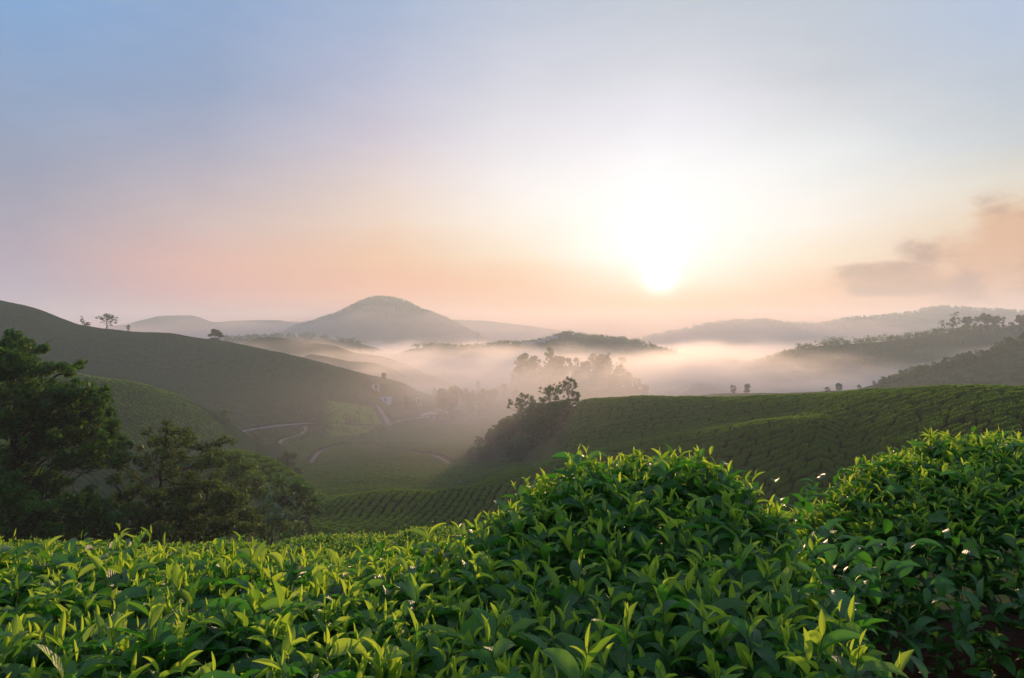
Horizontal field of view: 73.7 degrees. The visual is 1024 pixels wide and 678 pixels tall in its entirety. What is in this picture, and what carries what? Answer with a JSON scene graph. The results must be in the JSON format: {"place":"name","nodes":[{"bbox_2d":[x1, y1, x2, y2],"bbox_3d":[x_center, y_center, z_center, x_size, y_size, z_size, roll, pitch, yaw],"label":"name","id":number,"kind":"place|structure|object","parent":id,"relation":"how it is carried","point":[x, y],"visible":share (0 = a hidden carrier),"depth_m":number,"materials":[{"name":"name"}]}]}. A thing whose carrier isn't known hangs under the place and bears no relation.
{"place":"outdoors","nodes":[
{"label":"outdoors","id":0,"kind":"place"},
{"bbox_2d":[104,315,301,338],"bbox_3d":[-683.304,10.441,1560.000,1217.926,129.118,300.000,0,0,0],"label":"hill","id":1,"kind":"structure","parent":0,"point":[191,326],"depth_m":1500.53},
{"bbox_2d":[224,337,390,354],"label":"hill","id":2,"kind":"structure","parent":0,"point":[349,346],"depth_m":721.83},
{"bbox_2d":[211,331,361,346],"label":"woods","id":3,"kind":"object","parent":2,"relation":"on","point":[287,335],"visible":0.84,"depth_m":735.84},
{"bbox_2d":[242,337,468,391],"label":"hill","id":4,"kind":"structure","parent":0,"point":[293,347],"depth_m":471.70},
{"bbox_2d":[242,416,487,431],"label":"road","id":5,"kind":"structure","parent":0,"point":[397,421],"depth_m":266.52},
{"bbox_2d":[309,444,450,462],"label":"track","id":6,"kind":"structure","parent":0,"point":[314,457],"depth_m":198.99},
{"bbox_2d":[275,297,498,353],"bbox_3d":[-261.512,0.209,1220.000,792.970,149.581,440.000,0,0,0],"label":"mountain","id":7,"kind":"structure","parent":0,"point":[396,338],"depth_m":1141.01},
{"bbox_2d":[287,295,480,345],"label":"woods","id":8,"kind":"object","parent":7,"relation":"on","point":[386,314],"visible":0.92,"depth_m":1186.39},
{"bbox_2d":[361,353,446,380],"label":"hill","id":9,"kind":"structure","parent":0,"point":[430,368],"depth_m":571.01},
{"bbox_2d":[352,351,417,358],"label":"woods","id":10,"kind":"object","parent":9,"relation":"on","point":[392,354],"visible":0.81,"depth_m":586.39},
{"bbox_2d":[0,0,1023,360],"label":"sky","id":11,"kind":"structure","parent":0,"point":[637,169],"materials":[{"name":"blue"}]},
{"bbox_2d":[4,345,1023,677],"bbox_3d":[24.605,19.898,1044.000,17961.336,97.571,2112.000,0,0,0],"label":"ground","id":12,"kind":"structure","parent":0,"point":[546,449],"depth_m":266.31,"materials":[{"name":"soil"}]},
{"bbox_2d":[0,469,67,543],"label":"shrub","id":13,"kind":"object","parent":12,"relation":"on","point":[40,515],"visible":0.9,"depth_m":30.34,"materials":[{"name":"green plant"}]},
{"bbox_2d":[0,327,134,523],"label":"tall tree","id":14,"kind":"object","parent":12,"relation":"on","point":[24,415],"visible":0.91,"depth_m":33.65,"materials":[{"name":"green plant"}]},
{"bbox_2d":[0,532,169,567],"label":"tea bush","id":15,"kind":"object","parent":12,"relation":"on","point":[19,544],"visible":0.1,"depth_m":7.56,"materials":[{"name":"green plant"}]},
{"bbox_2d":[39,477,131,544],"bbox_3d":[-20.822,9.078,33.318,3.404,5.175,6.733,0,0,-44],"label":"shrub","id":16,"kind":"object","parent":12,"relation":"on","point":[77,524],"visible":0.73,"depth_m":31.81,"materials":[{"name":"green plant"}]},
{"bbox_2d":[95,313,118,328],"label":"tree","id":17,"kind":"object","parent":12,"relation":"on","point":[107,319],"visible":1,"depth_m":300.82,"materials":[{"name":"green plant"}]},
{"bbox_2d":[103,472,180,549],"bbox_3d":[-18.182,9.155,33.679,3.251,5.648,4.308,0,0,-21],"label":"shrub","id":18,"kind":"object","parent":12,"relation":"on","point":[140,510],"visible":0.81,"depth_m":33.59,"materials":[{"name":"green plant"}]},
{"bbox_2d":[104,419,236,543],"bbox_3d":[-19.629,8.855,38.098,8.332,8.620,4.696,0,0,0],"label":"slender tree","id":19,"kind":"object","parent":12,"relation":"on","point":[165,446],"visible":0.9,"depth_m":37.69,"materials":[{"name":"green plant"}]},
{"bbox_2d":[156,470,270,545],"bbox_3d":[-15.826,9.706,35.793,7.031,5.836,4.236,0,0,0],"label":"tree","id":20,"kind":"object","parent":12,"relation":"on","point":[182,499],"visible":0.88,"depth_m":35.05,"materials":[{"name":"green plant"}]},
{"bbox_2d":[207,328,224,340],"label":"tree","id":21,"kind":"object","parent":12,"relation":"on","point":[215,332],"visible":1,"depth_m":317.67,"materials":[{"name":"green plant"}]},
{"bbox_2d":[123,533,312,560],"bbox_3d":[-4.992,4.414,10.996,2.676,4.330,10.515,0,0,-23],"label":"tea bush","id":22,"kind":"object","parent":12,"relation":"on","point":[198,547],"visible":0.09,"depth_m":7.88,"materials":[{"name":"green plant"}]},
{"bbox_2d":[219,409,229,421],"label":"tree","id":23,"kind":"object","parent":12,"relation":"on","point":[222,413],"visible":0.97,"depth_m":181.33,"materials":[{"name":"green plant"}]},
{"bbox_2d":[213,448,267,524],"bbox_3d":[-24.617,14.492,62.104,5.476,8.973,3.913,0,0,45],"label":"tree","id":24,"kind":"object","parent":12,"relation":"on","point":[238,472],"visible":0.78,"depth_m":61.73,"materials":[{"name":"green plant"}]},
{"bbox_2d":[248,492,282,541],"bbox_3d":[-21.874,16.058,59.954,3.044,4.816,2.678,0,0,17],"label":"banana plant","id":25,"kind":"object","parent":12,"relation":"on","point":[265,503],"visible":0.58,"depth_m":60.34,"materials":[{"name":"green plant"}]},
{"bbox_2d":[257,512,283,548],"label":"banana plant","id":26,"kind":"object","parent":12,"relation":"on","point":[271,517],"visible":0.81,"depth_m":58.13,"materials":[{"name":"green plant"}]},
{"bbox_2d":[242,508,306,545],"bbox_3d":[-20.441,16.566,58.262,5.912,3.676,3.420,0,0,10],"label":"shrub","id":27,"kind":"object","parent":12,"relation":"on","point":[283,526],"visible":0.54,"depth_m":58.17,"materials":[{"name":"green plant"}]},
{"bbox_2d":[256,485,297,544],"bbox_3d":[-22.501,16.747,63.936,4.028,5.686,4.029,0,0,30],"label":"banana plant","id":28,"kind":"object","parent":12,"relation":"on","point":[277,497],"visible":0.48,"depth_m":63.98,"materials":[{"name":"green plant"}]},
{"bbox_2d":[264,504,295,542],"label":"banana plant","id":29,"kind":"object","parent":12,"relation":"on","point":[283,516],"visible":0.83,"depth_m":59.99,"materials":[{"name":"green plant"}]},
{"bbox_2d":[264,482,299,538],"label":"banana plant","id":30,"kind":"object","parent":12,"relation":"on","point":[291,498],"visible":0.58,"depth_m":65.69,"materials":[{"name":"green plant"}]},
{"bbox_2d":[275,450,302,474],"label":"tree","id":31,"kind":"object","parent":12,"relation":"on","point":[285,457],"visible":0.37,"depth_m":149.63,"materials":[{"name":"green plant"}]},
{"bbox_2d":[264,474,325,537],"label":"tree","id":32,"kind":"object","parent":12,"relation":"on","point":[298,494],"visible":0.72,"depth_m":65.67,"materials":[{"name":"green plant"}]},
{"bbox_2d":[282,506,308,535],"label":"banana plant","id":33,"kind":"object","parent":12,"relation":"on","point":[298,515],"visible":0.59,"depth_m":62.19,"materials":[{"name":"green plant"}]},
{"bbox_2d":[260,527,423,568],"bbox_3d":[-3.110,4.554,11.789,2.444,4.438,10.631,0,0,-14],"label":"tea bush","id":34,"kind":"object","parent":12,"relation":"on","point":[338,543],"visible":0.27,"depth_m":8.29,"materials":[{"name":"green plant"}]},
{"bbox_2d":[0,496,688,677],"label":"tea bush","id":35,"kind":"object","parent":12,"relation":"on","point":[70,610],"visible":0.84,"depth_m":1.57,"materials":[{"name":"green plant"}]},
{"bbox_2d":[401,396,413,408],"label":"tree","id":36,"kind":"object","parent":12,"relation":"on","point":[406,401],"visible":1,"depth_m":337.49,"materials":[{"name":"green plant"}]},
{"bbox_2d":[364,521,476,560],"bbox_3d":[-1.146,4.869,13.188,2.720,4.614,11.353,0,0,-3],"label":"tea bush","id":37,"kind":"object","parent":12,"relation":"on","point":[443,534],"visible":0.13,"depth_m":9.40,"materials":[{"name":"green plant"}]},
{"bbox_2d":[420,412,440,421],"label":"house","id":38,"kind":"structure","parent":12,"relation":"on","point":[430,415],"depth_m":343.58,"materials":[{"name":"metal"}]},
{"bbox_2d":[434,385,465,422],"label":"tree","id":39,"kind":"object","parent":12,"relation":"on","point":[448,401],"visible":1,"depth_m":341.37,"materials":[{"name":"green plant"}]},
{"bbox_2d":[458,388,475,418],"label":"tree","id":40,"kind":"object","parent":12,"relation":"on","point":[467,400],"visible":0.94,"depth_m":350.07,"materials":[{"name":"green plant"}]},
{"bbox_2d":[474,436,486,449],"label":"tree","id":41,"kind":"object","parent":12,"relation":"on","point":[478,439],"visible":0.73,"depth_m":183.19,"materials":[{"name":"green plant"}]},
{"bbox_2d":[470,389,494,415],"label":"tree","id":42,"kind":"object","parent":12,"relation":"on","point":[481,398],"visible":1,"depth_m":347.54,"materials":[{"name":"green plant"}]},
{"bbox_2d":[479,446,491,461],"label":"tree","id":43,"kind":"object","parent":12,"relation":"on","point":[484,457],"visible":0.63,"depth_m":168.13,"materials":[{"name":"green plant"}]},
{"bbox_2d":[483,444,495,460],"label":"tree","id":44,"kind":"object","parent":12,"relation":"on","point":[487,448],"visible":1,"depth_m":166.58,"materials":[{"name":"green plant"}]},
{"bbox_2d":[484,433,496,447],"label":"tree","id":45,"kind":"object","parent":12,"relation":"on","point":[486,438],"visible":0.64,"depth_m":176.89,"materials":[{"name":"green plant"}]},
{"bbox_2d":[497,429,509,447],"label":"tree","id":46,"kind":"object","parent":12,"relation":"on","point":[503,436],"visible":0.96,"depth_m":163.91,"materials":[{"name":"green plant"}]},
{"bbox_2d":[496,418,516,440],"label":"tree","id":47,"kind":"object","parent":12,"relation":"on","point":[501,421],"visible":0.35,"depth_m":167.75,"materials":[{"name":"green plant"}]},
{"bbox_2d":[500,418,516,439],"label":"tree","id":48,"kind":"object","parent":12,"relation":"on","point":[508,422],"visible":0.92,"depth_m":164.99,"materials":[{"name":"green plant"}]},
{"bbox_2d":[0,300,1023,545],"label":"tea bushes","id":49,"kind":"object","parent":12,"relation":"on","point":[194,378],"visible":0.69,"depth_m":158.31,"materials":[{"name":"plant"}]},
{"bbox_2d":[678,439,697,446],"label":"tea bush","id":50,"kind":"object","parent":49,"relation":"on","point":[683,444],"visible":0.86,"depth_m":92.73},
{"bbox_2d":[705,440,728,449],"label":"tea bush","id":51,"kind":"object","parent":49,"relation":"on","point":[723,444],"visible":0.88,"depth_m":86.98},
{"bbox_2d":[711,445,735,455],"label":"tea bush","id":52,"kind":"object","parent":49,"relation":"on","point":[720,450],"visible":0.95,"depth_m":85.07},
{"bbox_2d":[728,449,750,461],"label":"tea bush","id":53,"kind":"object","parent":49,"relation":"on","point":[744,455],"visible":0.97,"depth_m":80.56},
{"bbox_2d":[751,459,777,477],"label":"tea bush","id":54,"kind":"object","parent":49,"relation":"on","point":[767,466],"visible":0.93,"depth_m":74.41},
{"bbox_2d":[917,415,948,432],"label":"tea bush","id":55,"kind":"object","parent":49,"relation":"on","point":[929,424],"visible":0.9,"depth_m":63.33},
{"bbox_2d":[923,421,946,437],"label":"tea bush","id":56,"kind":"object","parent":49,"relation":"on","point":[941,425],"visible":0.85,"depth_m":61.69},
{"bbox_2d":[925,422,964,439],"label":"tea bush","id":57,"kind":"object","parent":49,"relation":"on","point":[950,427],"visible":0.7,"depth_m":59.88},
{"bbox_2d":[936,420,976,439],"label":"tea bush","id":58,"kind":"object","parent":49,"relation":"on","point":[970,424],"visible":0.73,"depth_m":58.13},
{"bbox_2d":[945,421,989,440],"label":"tea bush","id":59,"kind":"object","parent":49,"relation":"on","point":[985,425],"visible":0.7,"depth_m":56.64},
{"bbox_2d":[987,418,1023,430],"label":"tea bush","id":60,"kind":"object","parent":49,"relation":"on","point":[1011,422],"visible":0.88,"depth_m":53.77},
{"bbox_2d":[989,424,1023,433],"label":"tea bush","id":61,"kind":"object","parent":49,"relation":"on","point":[1013,427],"visible":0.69,"depth_m":52.64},
{"bbox_2d":[511,413,521,432],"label":"tree","id":62,"kind":"object","parent":12,"relation":"on","point":[519,429],"visible":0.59,"depth_m":167.34,"materials":[{"name":"green plant"}]},
{"bbox_2d":[507,392,535,429],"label":"tree","id":63,"kind":"object","parent":12,"relation":"on","point":[519,401],"visible":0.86,"depth_m":161.21,"materials":[{"name":"green plant"}]},
{"bbox_2d":[513,353,529,376],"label":"tree","id":64,"kind":"object","parent":12,"relation":"on","point":[521,361],"visible":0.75,"depth_m":398.22,"materials":[{"name":"green plant"}]},
{"bbox_2d":[516,417,534,441],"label":"tree","id":65,"kind":"object","parent":12,"relation":"on","point":[524,424],"visible":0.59,"depth_m":151.65,"materials":[{"name":"green plant"}]},
{"bbox_2d":[524,355,538,376],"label":"tree","id":66,"kind":"object","parent":12,"relation":"on","point":[533,364],"visible":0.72,"depth_m":398.99,"materials":[{"name":"green plant"}]},
{"bbox_2d":[528,401,541,420],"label":"tree","id":67,"kind":"object","parent":12,"relation":"on","point":[532,404],"visible":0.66,"depth_m":157.60,"materials":[{"name":"green plant"}]},
{"bbox_2d":[542,346,553,368],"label":"tree","id":68,"kind":"object","parent":12,"relation":"on","point":[550,350],"visible":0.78,"depth_m":404.30,"materials":[{"name":"green plant"}]},
{"bbox_2d":[537,383,562,407],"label":"tree","id":69,"kind":"object","parent":12,"relation":"on","point":[548,389],"visible":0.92,"depth_m":152.73,"materials":[{"name":"green plant"}]},
{"bbox_2d":[548,355,564,370],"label":"tree","id":70,"kind":"object","parent":12,"relation":"on","point":[557,361],"visible":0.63,"depth_m":403.49,"materials":[{"name":"green plant"}]},
{"bbox_2d":[551,365,566,381],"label":"tree","id":71,"kind":"object","parent":12,"relation":"on","point":[558,375],"visible":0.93,"depth_m":391.23,"materials":[{"name":"green plant"}]},
{"bbox_2d":[552,400,570,421],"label":"tree","id":72,"kind":"object","parent":12,"relation":"on","point":[563,407],"visible":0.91,"depth_m":143.60,"materials":[{"name":"green plant"}]},
{"bbox_2d":[561,356,571,376],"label":"tree","id":73,"kind":"object","parent":12,"relation":"on","point":[569,366],"visible":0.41,"depth_m":405.01,"materials":[{"name":"green plant"}]},
{"bbox_2d":[557,376,579,399],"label":"tree","id":74,"kind":"object","parent":12,"relation":"on","point":[565,383],"visible":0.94,"depth_m":150.45,"materials":[{"name":"green plant"}]},
{"bbox_2d":[571,391,580,404],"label":"tree","id":75,"kind":"object","parent":12,"relation":"on","point":[573,393],"visible":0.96,"depth_m":149.64,"materials":[{"name":"green plant"}]},
{"bbox_2d":[571,370,584,382],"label":"tree","id":76,"kind":"object","parent":12,"relation":"on","point":[577,374],"visible":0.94,"depth_m":393.62,"materials":[{"name":"green plant"}]},
{"bbox_2d":[579,360,591,373],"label":"tree","id":77,"kind":"object","parent":12,"relation":"on","point":[584,367],"visible":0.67,"depth_m":402.48,"materials":[{"name":"green plant"}]},
{"bbox_2d":[275,443,927,677],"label":"tea bush","id":78,"kind":"object","parent":12,"relation":"on","point":[790,610],"visible":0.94,"depth_m":1.65,"materials":[{"name":"green plant"}]},
{"bbox_2d":[592,354,612,372],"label":"tree","id":79,"kind":"object","parent":12,"relation":"on","point":[600,359],"visible":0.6,"depth_m":403.62,"materials":[{"name":"green plant"}]},
{"bbox_2d":[601,352,613,373],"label":"tree","id":80,"kind":"object","parent":12,"relation":"on","point":[607,363],"visible":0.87,"depth_m":402.18,"materials":[{"name":"green plant"}]},
{"bbox_2d":[612,364,625,385],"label":"tree","id":81,"kind":"object","parent":12,"relation":"on","point":[616,371],"visible":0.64,"depth_m":400.83,"materials":[{"name":"green plant"}]},
{"bbox_2d":[631,377,641,391],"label":"tree","id":82,"kind":"object","parent":12,"relation":"on","point":[634,384],"visible":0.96,"depth_m":397.18,"materials":[{"name":"green plant"}]},
{"bbox_2d":[720,432,745,443],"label":"tea bush","id":83,"kind":"object","parent":12,"relation":"on","point":[733,437],"visible":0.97,"depth_m":87.15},
{"bbox_2d":[726,435,751,446],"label":"tea bush","id":84,"kind":"object","parent":12,"relation":"on","point":[735,442],"visible":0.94,"depth_m":84.94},
{"bbox_2d":[729,428,752,435],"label":"tea bush","id":85,"kind":"object","parent":12,"relation":"on","point":[746,430],"visible":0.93,"depth_m":87.80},
{"bbox_2d":[740,442,764,454],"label":"tea bush","id":86,"kind":"object","parent":12,"relation":"on","point":[745,450],"visible":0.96,"depth_m":80.88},
{"bbox_2d":[744,455,772,469],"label":"tea bush","id":87,"kind":"object","parent":12,"relation":"on","point":[759,462],"visible":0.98,"depth_m":76.25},
{"bbox_2d":[709,426,1023,677],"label":"tea bush","id":88,"kind":"object","parent":12,"relation":"on","point":[899,512],"visible":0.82,"depth_m":2.63,"materials":[{"name":"green plant"}]},
{"bbox_2d":[943,357,955,366],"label":"tree","id":89,"kind":"object","parent":12,"relation":"on","point":[951,363],"visible":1,"depth_m":291.18,"materials":[{"name":"green plant"}]},
{"bbox_2d":[876,338,1023,387],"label":"woods","id":90,"kind":"object","parent":12,"relation":"on","point":[906,376],"visible":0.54,"depth_m":291.18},
{"bbox_2d":[946,407,972,422],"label":"tea bush","id":91,"kind":"object","parent":12,"relation":"on","point":[953,414],"visible":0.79,"depth_m":61.90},
{"bbox_2d":[943,393,979,405],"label":"tea bush","id":92,"kind":"object","parent":12,"relation":"on","point":[977,395],"visible":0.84,"depth_m":66.27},
{"bbox_2d":[946,409,981,426],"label":"tea bush","id":93,"kind":"object","parent":12,"relation":"on","point":[960,417],"visible":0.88,"depth_m":60.60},
{"bbox_2d":[961,410,991,423],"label":"tea bush","id":94,"kind":"object","parent":12,"relation":"on","point":[972,417],"visible":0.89,"depth_m":58.77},
{"bbox_2d":[964,397,997,408],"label":"tea bush","id":95,"kind":"object","parent":12,"relation":"on","point":[974,404],"visible":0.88,"depth_m":61.88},
{"bbox_2d":[973,399,1005,411],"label":"tea bush","id":96,"kind":"object","parent":12,"relation":"on","point":[988,405],"visible":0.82,"depth_m":60.43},
{"bbox_2d":[976,411,1006,425],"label":"tea bush","id":97,"kind":"object","parent":12,"relation":"on","point":[988,418],"visible":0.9,"depth_m":57.02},
{"bbox_2d":[981,402,1017,412],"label":"tea bush","id":98,"kind":"object","parent":12,"relation":"on","point":[992,408],"visible":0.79,"depth_m":58.92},
{"bbox_2d":[992,403,1023,415],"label":"tea bush","id":99,"kind":"object","parent":12,"relation":"on","point":[1008,408],"visible":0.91,"depth_m":57.15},
{"bbox_2d":[998,394,1023,402],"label":"tea bush","id":100,"kind":"object","parent":12,"relation":"on","point":[1004,397],"visible":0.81,"depth_m":60.66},
{"bbox_2d":[1008,408,1023,416],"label":"tea bush","id":101,"kind":"object","parent":12,"relation":"on","point":[1015,412],"visible":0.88,"depth_m":55.76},
{"bbox_2d":[454,320,629,343],"bbox_3d":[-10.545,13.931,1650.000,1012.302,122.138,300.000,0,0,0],"label":"hill","id":102,"kind":"structure","parent":0,"point":[497,331],"depth_m":1593.34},
{"bbox_2d":[394,334,713,395],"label":"hill","id":103,"kind":"structure","parent":0,"point":[503,370],"depth_m":599.57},
{"bbox_2d":[412,330,705,375],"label":"woods","id":104,"kind":"object","parent":103,"relation":"on","point":[564,333],"visible":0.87,"depth_m":628.03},
{"bbox_2d":[638,362,744,395],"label":"hill","id":105,"kind":"structure","parent":0,"point":[675,383],"depth_m":505.31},
{"bbox_2d":[682,358,748,371],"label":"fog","id":106,"kind":"object","parent":105,"relation":"on","point":[728,361],"visible":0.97,"depth_m":524.85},
{"bbox_2d":[628,307,1023,357],"bbox_3d":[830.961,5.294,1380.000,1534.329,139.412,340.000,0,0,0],"label":"hill","id":107,"kind":"structure","parent":0,"point":[710,342],"depth_m":1298.59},
{"bbox_2d":[642,304,1023,346],"bbox_3d":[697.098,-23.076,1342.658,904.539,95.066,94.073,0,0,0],"label":"woods","id":108,"kind":"object","parent":107,"relation":"on","point":[669,332],"visible":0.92,"depth_m":1361.15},
{"bbox_2d":[676,330,1023,395],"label":"hill","id":109,"kind":"structure","parent":0,"point":[721,383],"depth_m":444.74,"materials":[{"name":"grey"}]},
{"bbox_2d":[734,324,1023,391],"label":"woods","id":110,"kind":"object","parent":109,"relation":"on","point":[785,353],"visible":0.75,"depth_m":469.08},
{"bbox_2d":[946,311,960,328],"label":"tree","id":111,"kind":"object","parent":109,"relation":"on","point":[953,318],"visible":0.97,"depth_m":479.63,"materials":[{"name":"green plant"}]},
{"bbox_2d":[961,316,972,326],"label":"tree","id":112,"kind":"object","parent":109,"relation":"on","point":[967,320],"visible":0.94,"depth_m":481.21,"materials":[{"name":"green plant"}]},
{"bbox_2d":[978,313,990,327],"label":"tree","id":113,"kind":"object","parent":109,"relation":"on","point":[985,318],"visible":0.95,"depth_m":478.14,"materials":[{"name":"green plant"}]},
{"bbox_2d":[988,315,1001,326],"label":"tree","id":114,"kind":"object","parent":109,"relation":"on","point":[994,320],"visible":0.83,"depth_m":480.71,"materials":[{"name":"green plant"}]},
{"bbox_2d":[1014,314,1023,331],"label":"tree","id":115,"kind":"object","parent":109,"relation":"on","point":[1019,319],"visible":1,"depth_m":469.85,"materials":[{"name":"green plant"}]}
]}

